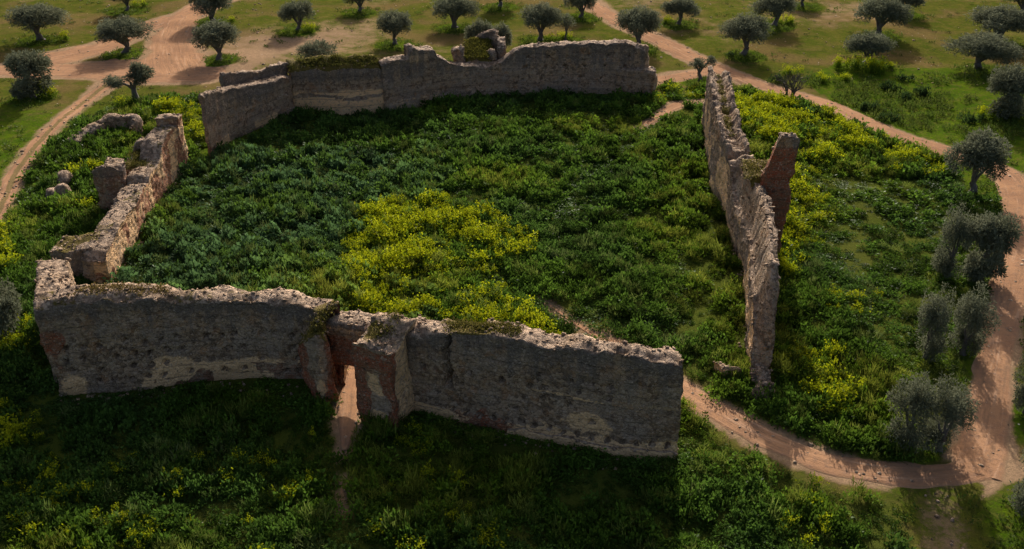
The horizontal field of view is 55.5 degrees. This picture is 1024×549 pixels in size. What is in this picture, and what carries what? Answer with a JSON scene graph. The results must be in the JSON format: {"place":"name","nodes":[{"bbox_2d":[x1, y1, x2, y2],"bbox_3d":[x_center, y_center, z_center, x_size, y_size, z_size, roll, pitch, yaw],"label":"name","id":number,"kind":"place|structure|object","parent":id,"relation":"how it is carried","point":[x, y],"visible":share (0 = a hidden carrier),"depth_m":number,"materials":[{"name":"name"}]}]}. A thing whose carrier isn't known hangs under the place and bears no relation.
{"place":"outdoors","nodes":[
{"label":"outdoors","id":0,"kind":"place"},
{"bbox_2d":[0,83,109,219],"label":"wheel track","id":1,"kind":"structure","parent":0,"point":[23,160],"depth_m":98.08,"materials":[{"name":"brown soil"}]},
{"bbox_2d":[42,17,170,64],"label":"dirt track","id":2,"kind":"structure","parent":0,"point":[68,56],"depth_m":130.46,"materials":[{"name":"brown soil"}]},
{"bbox_2d":[0,59,225,82],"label":"dirt track","id":3,"kind":"structure","parent":0,"point":[114,67],"depth_m":121.21,"materials":[{"name":"brown soil"}]},
{"bbox_2d":[140,0,233,73],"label":"dirt track","id":4,"kind":"structure","parent":0,"point":[171,37],"depth_m":131.51,"materials":[{"name":"brown soil"}]},
{"bbox_2d":[335,366,358,449],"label":"gate path","id":5,"kind":"structure","parent":0,"point":[347,411],"depth_m":59.48,"materials":[{"name":"brown soil"}]},
{"bbox_2d":[0,0,1023,548],"bbox_3d":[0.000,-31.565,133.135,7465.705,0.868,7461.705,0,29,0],"label":"ground","id":6,"kind":"structure","parent":0,"point":[798,44],"depth_m":100.22,"materials":[{"name":"green plant"}]},
{"bbox_2d":[0,276,24,342],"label":"olive tree","id":7,"kind":"object","parent":6,"relation":"on","point":[9,302],"visible":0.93,"depth_m":65.41,"materials":[{"name":"green plant"}]},
{"bbox_2d":[2,47,54,100],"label":"olive tree","id":8,"kind":"object","parent":6,"relation":"on","point":[27,64],"visible":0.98,"depth_m":110.09,"materials":[{"name":"green plant"}]},
{"bbox_2d":[3,1,71,40],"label":"olive tree","id":9,"kind":"object","parent":6,"relation":"on","point":[29,16],"visible":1,"depth_m":131.60,"materials":[{"name":"green plant"}]},
{"bbox_2d":[37,84,59,98],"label":"mustard bush","id":10,"kind":"object","parent":6,"relation":"on","point":[49,94],"visible":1,"depth_m":111.97,"materials":[{"name":"green plant"}]},
{"bbox_2d":[45,187,56,197],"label":"boulder","id":11,"kind":"object","parent":6,"relation":"on","point":[50,191],"visible":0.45,"depth_m":86.53,"materials":[{"name":"grey stone"}]},
{"bbox_2d":[33,257,75,382],"bbox_3d":[-29.955,2.546,64.830,2.357,7.215,9.789,-12,31,-21],"label":"wall stub","id":12,"kind":"object","parent":6,"relation":"on","point":[54,274],"depth_m":63.16,"materials":[{"name":"beige stone"}]},
{"bbox_2d":[54,183,71,195],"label":"boulder","id":13,"kind":"object","parent":6,"relation":"on","point":[60,188],"visible":0.45,"depth_m":87.13,"materials":[{"name":"grey stone"}]},
{"bbox_2d":[57,29,70,40],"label":"mustard bush","id":14,"kind":"object","parent":6,"relation":"on","point":[64,36],"visible":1,"depth_m":134.17,"materials":[{"name":"plant"}]},
{"bbox_2d":[57,170,72,185],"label":"boulder","id":15,"kind":"object","parent":6,"relation":"on","point":[65,176],"visible":0.62,"depth_m":90.09,"materials":[{"name":"grey stone"}]},
{"bbox_2d":[49,231,99,276],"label":"wall stub","id":16,"kind":"object","parent":6,"relation":"on","point":[65,246],"depth_m":74.20,"materials":[{"name":"grey stone"}]},
{"bbox_2d":[75,197,96,210],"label":"mustard bush","id":17,"kind":"object","parent":6,"relation":"on","point":[88,203],"visible":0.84,"depth_m":85.42,"materials":[{"name":"plant"}]},
{"bbox_2d":[67,113,143,146],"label":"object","id":18,"kind":"object","parent":6,"relation":"on","point":[133,121],"visible":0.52,"depth_m":101.13,"materials":[{"name":"grey stone"}]},
{"bbox_2d":[113,0,131,10],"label":"olive tree","id":19,"kind":"object","parent":6,"relation":"on","point":[126,2],"visible":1,"depth_m":148.88,"materials":[{"name":"green plant"}]},
{"bbox_2d":[113,94,132,106],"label":"mustard bush","id":20,"kind":"object","parent":6,"relation":"on","point":[119,101],"visible":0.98,"depth_m":109.73,"materials":[{"name":"green plant"}]},
{"bbox_2d":[93,14,155,52],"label":"olive tree","id":21,"kind":"object","parent":6,"relation":"on","point":[120,30],"visible":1,"depth_m":127.40,"materials":[{"name":"green plant"}]},
{"bbox_2d":[101,61,155,98],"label":"olive tree","id":22,"kind":"object","parent":6,"relation":"on","point":[139,74],"visible":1,"depth_m":109.88,"materials":[{"name":"green plant"}]},
{"bbox_2d":[80,113,188,282],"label":"castle wall","id":23,"kind":"structure","parent":6,"relation":"on","point":[132,189],"depth_m":84.34,"materials":[{"name":"brown stone"}]},
{"bbox_2d":[130,0,147,6],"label":"mustard bush","id":24,"kind":"object","parent":6,"relation":"on","point":[142,4],"visible":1,"depth_m":151.44,"materials":[{"name":"plant"}]},
{"bbox_2d":[188,0,232,21],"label":"olive tree","id":25,"kind":"object","parent":6,"relation":"on","point":[203,6],"visible":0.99,"depth_m":140.20,"materials":[{"name":"green plant"}]},
{"bbox_2d":[191,18,240,59],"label":"olive tree","id":26,"kind":"object","parent":6,"relation":"on","point":[216,35],"visible":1,"depth_m":123.99,"materials":[{"name":"green plant"}]},
{"bbox_2d":[277,0,315,29],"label":"olive tree","id":27,"kind":"object","parent":6,"relation":"on","point":[299,10],"visible":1,"depth_m":136.22,"materials":[{"name":"green plant"}]},
{"bbox_2d":[300,22,316,31],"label":"mustard bush","id":28,"kind":"object","parent":6,"relation":"on","point":[311,25],"visible":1,"depth_m":137.02,"materials":[{"name":"plant"}]},
{"bbox_2d":[295,39,337,58],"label":"olive tree","id":29,"kind":"object","parent":6,"relation":"on","point":[311,49],"visible":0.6,"depth_m":121.38,"materials":[{"name":"green plant"}]},
{"bbox_2d":[340,482,344,504],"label":"footpath","id":30,"kind":"structure","parent":6,"relation":"on","point":[341,493],"depth_m":52.78,"materials":[{"name":"brown soil"}]},
{"bbox_2d":[343,0,372,12],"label":"olive tree","id":31,"kind":"object","parent":6,"relation":"on","point":[359,3],"visible":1,"depth_m":147.55,"materials":[{"name":"green plant"}]},
{"bbox_2d":[33,281,683,458],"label":"castle wall","id":32,"kind":"structure","parent":6,"relation":"on","point":[623,398],"depth_m":57.98,"materials":[{"name":"grey stone"}]},
{"bbox_2d":[376,7,412,44],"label":"olive tree","id":33,"kind":"object","parent":6,"relation":"on","point":[390,21],"visible":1,"depth_m":130.07,"materials":[{"name":"green plant"}]},
{"bbox_2d":[198,29,657,155],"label":"castle wall","id":34,"kind":"structure","parent":6,"relation":"on","point":[237,104],"depth_m":108.90,"materials":[{"name":"grey stone"}]},
{"bbox_2d":[430,0,480,27],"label":"olive tree","id":35,"kind":"object","parent":6,"relation":"on","point":[455,10],"visible":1,"depth_m":138.29,"materials":[{"name":"green plant"}]},
{"bbox_2d":[0,81,957,548],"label":"mustard flowers","id":36,"kind":"object","parent":6,"relation":"on","point":[394,217],"visible":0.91,"depth_m":76.14,"materials":[{"name":"yellow plant"}]},
{"bbox_2d":[464,17,493,39],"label":"olive tree","id":37,"kind":"object","parent":6,"relation":"on","point":[478,27],"visible":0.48,"depth_m":123.39,"materials":[{"name":"green plant"}]},
{"bbox_2d":[489,19,512,48],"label":"olive tree","id":38,"kind":"object","parent":6,"relation":"on","point":[504,30],"visible":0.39,"depth_m":122.73,"materials":[{"name":"green plant"}]},
{"bbox_2d":[0,77,1005,548],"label":"weeds","id":39,"kind":"object","parent":6,"relation":"on","point":[422,161],"visible":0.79,"depth_m":71.59,"materials":[{"name":"green plant"}]},
{"bbox_2d":[0,0,1023,548],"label":"stones","id":40,"kind":"object","parent":6,"relation":"on","point":[542,298],"visible":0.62,"depth_m":71.59,"materials":[{"name":"grey stone"}]},
{"bbox_2d":[518,0,563,40],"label":"olive tree","id":41,"kind":"object","parent":6,"relation":"on","point":[544,15],"visible":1,"depth_m":132.07,"materials":[{"name":"green plant"}]},
{"bbox_2d":[544,29,572,40],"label":"mustard bush","id":42,"kind":"object","parent":6,"relation":"on","point":[562,36],"visible":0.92,"depth_m":134.22,"materials":[{"name":"plant"}]},
{"bbox_2d":[559,13,576,40],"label":"olive tree","id":43,"kind":"object","parent":6,"relation":"on","point":[566,21],"visible":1,"depth_m":132.55,"materials":[{"name":"green plant"}]},
{"bbox_2d":[547,303,607,341],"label":"footpath","id":44,"kind":"structure","parent":6,"relation":"on","point":[584,329],"depth_m":68.33,"materials":[{"name":"brown soil"}]},
{"bbox_2d":[563,0,596,17],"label":"olive tree","id":45,"kind":"object","parent":6,"relation":"on","point":[579,4],"visible":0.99,"depth_m":144.23,"materials":[{"name":"green plant"}]},
{"bbox_2d":[612,3,663,43],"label":"olive tree","id":46,"kind":"object","parent":6,"relation":"on","point":[638,24],"visible":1,"depth_m":129.25,"materials":[{"name":"green plant"}]},
{"bbox_2d":[662,14,673,23],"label":"mustard bush","id":47,"kind":"object","parent":6,"relation":"on","point":[667,19],"visible":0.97,"depth_m":143.13,"materials":[{"name":"plant"}]},
{"bbox_2d":[641,100,697,126],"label":"footpath","id":48,"kind":"structure","parent":6,"relation":"on","point":[673,106],"depth_m":108.30,"materials":[{"name":"brown soil"}]},
{"bbox_2d":[659,0,700,24],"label":"olive tree","id":49,"kind":"object","parent":6,"relation":"on","point":[681,6],"visible":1,"depth_m":141.03,"materials":[{"name":"green plant"}]},
{"bbox_2d":[688,55,716,79],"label":"olive tree","id":50,"kind":"object","parent":6,"relation":"on","point":[698,64],"visible":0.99,"depth_m":117.92,"materials":[{"name":"green plant"}]},
{"bbox_2d":[713,361,773,388],"bbox_3d":[15.130,6.629,62.517,4.771,2.257,2.332,24,37,37],"label":"rubble","id":51,"kind":"object","parent":6,"relation":"on","point":[760,373],"depth_m":61.76,"materials":[{"name":"grey stone"}]},
{"bbox_2d":[717,10,774,55],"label":"olive tree","id":52,"kind":"object","parent":6,"relation":"on","point":[746,29],"visible":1,"depth_m":126.27,"materials":[{"name":"green plant"}]},
{"bbox_2d":[701,65,799,368],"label":"castle wall","id":53,"kind":"structure","parent":6,"relation":"on","point":[752,193],"depth_m":75.04,"materials":[{"name":"brown stone"}]},
{"bbox_2d":[752,385,774,399],"bbox_3d":[15.811,7.557,61.038,1.858,0.960,1.458,-2,57,-13],"label":"boulder","id":54,"kind":"object","parent":6,"relation":"on","point":[758,390],"visible":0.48,"depth_m":60.75,"materials":[{"name":"grey stone"}]},
{"bbox_2d":[747,0,798,25],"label":"olive tree","id":55,"kind":"object","parent":6,"relation":"on","point":[777,8],"visible":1,"depth_m":138.96,"materials":[{"name":"green plant"}]},
{"bbox_2d":[768,73,785,82],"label":"dark bush","id":56,"kind":"object","parent":6,"relation":"on","point":[778,75],"visible":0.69,"depth_m":118.17,"materials":[{"name":"green plant"}]},
{"bbox_2d":[773,14,794,23],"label":"mustard bush","id":57,"kind":"object","parent":6,"relation":"on","point":[790,19],"visible":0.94,"depth_m":141.94,"materials":[{"name":"plant"}]},
{"bbox_2d":[771,68,810,96],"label":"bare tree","id":58,"kind":"object","parent":6,"relation":"on","point":[791,84],"visible":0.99,"depth_m":111.02,"materials":[{"name":"green plant"}]},
{"bbox_2d":[780,65,803,75],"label":"mustard bush","id":59,"kind":"object","parent":6,"relation":"on","point":[787,70],"visible":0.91,"depth_m":120.86,"materials":[{"name":"plant"}]},
{"bbox_2d":[815,69,853,83],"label":"mustard bush","id":60,"kind":"object","parent":6,"relation":"on","point":[845,76],"visible":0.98,"depth_m":118.50,"materials":[{"name":"green plant"}]},
{"bbox_2d":[832,56,857,69],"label":"mustard bush","id":61,"kind":"object","parent":6,"relation":"on","point":[837,63],"visible":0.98,"depth_m":122.70,"materials":[{"name":"green plant"}]},
{"bbox_2d":[851,52,888,75],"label":"mustard bush","id":62,"kind":"object","parent":6,"relation":"on","point":[878,70],"visible":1,"depth_m":120.70,"materials":[{"name":"green plant"}]},
{"bbox_2d":[860,100,879,110],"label":"dark bush","id":63,"kind":"object","parent":6,"relation":"on","point":[865,104],"visible":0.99,"depth_m":108.99,"materials":[{"name":"green plant"}]},
{"bbox_2d":[844,29,897,63],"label":"olive tree","id":64,"kind":"object","parent":6,"relation":"on","point":[872,42],"visible":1,"depth_m":122.94,"materials":[{"name":"green plant"}]},
{"bbox_2d":[852,0,914,35],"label":"olive tree","id":65,"kind":"object","parent":6,"relation":"on","point":[894,11],"visible":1,"depth_m":133.54,"materials":[{"name":"green plant"}]},
{"bbox_2d":[876,106,900,121],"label":"dark bush","id":66,"kind":"object","parent":6,"relation":"on","point":[890,115],"visible":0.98,"depth_m":105.81,"materials":[{"name":"green plant"}]},
{"bbox_2d":[884,59,894,70],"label":"mustard bush","id":67,"kind":"object","parent":6,"relation":"on","point":[887,65],"visible":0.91,"depth_m":122.68,"materials":[{"name":"green plant"}]},
{"bbox_2d":[879,79,903,91],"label":"dark bush","id":68,"kind":"object","parent":6,"relation":"on","point":[889,85],"visible":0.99,"depth_m":115.53,"materials":[{"name":"green plant"}]},
{"bbox_2d":[898,89,911,101],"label":"dark bush","id":69,"kind":"object","parent":6,"relation":"on","point":[906,93],"visible":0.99,"depth_m":112.46,"materials":[{"name":"green plant"}]},
{"bbox_2d":[895,71,916,81],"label":"dark bush","id":70,"kind":"object","parent":6,"relation":"on","point":[903,77],"visible":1,"depth_m":118.57,"materials":[{"name":"green plant"}]},
{"bbox_2d":[881,370,943,453],"bbox_3d":[22.918,7.902,55.520,2.729,6.306,3.360,-11,31,-20],"label":"olive tree","id":71,"kind":"object","parent":6,"relation":"on","point":[915,399],"visible":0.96,"depth_m":55.01,"materials":[{"name":"green plant"}]},
{"bbox_2d":[898,0,926,7],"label":"olive tree","id":72,"kind":"object","parent":6,"relation":"on","point":[915,3],"visible":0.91,"depth_m":144.75,"materials":[{"name":"green plant"}]},
{"bbox_2d":[913,84,931,96],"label":"dark bush","id":73,"kind":"object","parent":6,"relation":"on","point":[921,90],"visible":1,"depth_m":113.48,"materials":[{"name":"green plant"}]},
{"bbox_2d":[915,281,956,362],"bbox_3d":[27.525,3.361,63.569,2.365,6.547,2.912,10,30,18],"label":"olive tree","id":74,"kind":"object","parent":6,"relation":"on","point":[933,316],"visible":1,"depth_m":62.99,"materials":[{"name":"green plant"}]},
{"bbox_2d":[915,373,981,455],"bbox_3d":[24.910,8.156,55.619,3.538,5.750,2.874,-11,30,-19],"label":"olive tree","id":75,"kind":"object","parent":6,"relation":"on","point":[954,406],"visible":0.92,"depth_m":55.13,"materials":[{"name":"green plant"}]},
{"bbox_2d":[930,199,980,279],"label":"olive tree","id":76,"kind":"object","parent":6,"relation":"on","point":[955,235],"visible":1,"depth_m":73.13,"materials":[{"name":"green plant"}]},
{"bbox_2d":[956,112,984,124],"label":"dark bush","id":77,"kind":"object","parent":6,"relation":"on","point":[971,118],"visible":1,"depth_m":104.74,"materials":[{"name":"green plant"}]},
{"bbox_2d":[947,280,1001,356],"bbox_3d":[30.304,3.183,64.156,2.737,6.082,3.370,-17,33,-28],"label":"olive tree","id":78,"kind":"object","parent":6,"relation":"on","point":[968,334],"visible":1,"depth_m":63.64,"materials":[{"name":"green plant"}]},
{"bbox_2d":[942,125,1012,193],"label":"olive tree","id":79,"kind":"object","parent":6,"relation":"on","point":[983,151],"visible":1,"depth_m":86.71,"materials":[{"name":"green plant"}]},
{"bbox_2d":[940,29,1023,69],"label":"olive tree","id":80,"kind":"object","parent":6,"relation":"on","point":[982,45],"visible":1,"depth_m":120.44,"materials":[{"name":"green plant"}]},
{"bbox_2d":[976,102,1000,119],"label":"mustard bush","id":81,"kind":"object","parent":6,"relation":"on","point":[981,111],"visible":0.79,"depth_m":105.65,"materials":[{"name":"green plant"}]},
{"bbox_2d":[961,209,1023,282],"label":"olive tree","id":82,"kind":"object","parent":6,"relation":"on","point":[995,234],"visible":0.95,"depth_m":72.08,"materials":[{"name":"green plant"}]},
{"bbox_2d":[963,1,1023,37],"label":"olive tree","id":83,"kind":"object","parent":6,"relation":"on","point":[996,18],"visible":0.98,"depth_m":130.94,"materials":[{"name":"green plant"}]},
{"bbox_2d":[986,62,1023,119],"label":"olive tree","id":84,"kind":"object","parent":6,"relation":"on","point":[1009,84],"visible":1,"depth_m":104.02,"materials":[{"name":"green plant"}]},
{"bbox_2d":[1004,0,1023,8],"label":"olive tree","id":85,"kind":"object","parent":6,"relation":"on","point":[1020,4],"visible":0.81,"depth_m":145.64,"materials":[{"name":"green plant"}]},
{"bbox_2d":[1007,447,1023,518],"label":"olive tree","id":86,"kind":"object","parent":6,"relation":"on","point":[1019,502],"visible":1,"depth_m":51.03,"materials":[{"name":"green plant"}]},
{"bbox_2d":[1012,352,1023,413],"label":"olive tree","id":87,"kind":"object","parent":6,"relation":"on","point":[1020,392],"visible":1,"depth_m":59.48,"materials":[{"name":"green plant"}]},
{"bbox_2d":[658,70,707,82],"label":"dirt track","id":88,"kind":"structure","parent":0,"point":[680,76],"depth_m":120.02,"materials":[{"name":"brown soil"}]},
{"bbox_2d":[607,337,998,488],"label":"dirt track","id":89,"kind":"structure","parent":0,"point":[894,473],"depth_m":55.57,"materials":[{"name":"brown soil"}]},
{"bbox_2d":[583,2,1023,480],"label":"dirt track","id":90,"kind":"structure","parent":0,"point":[992,393],"depth_m":67.65,"materials":[{"name":"brown soil"}]}
]}

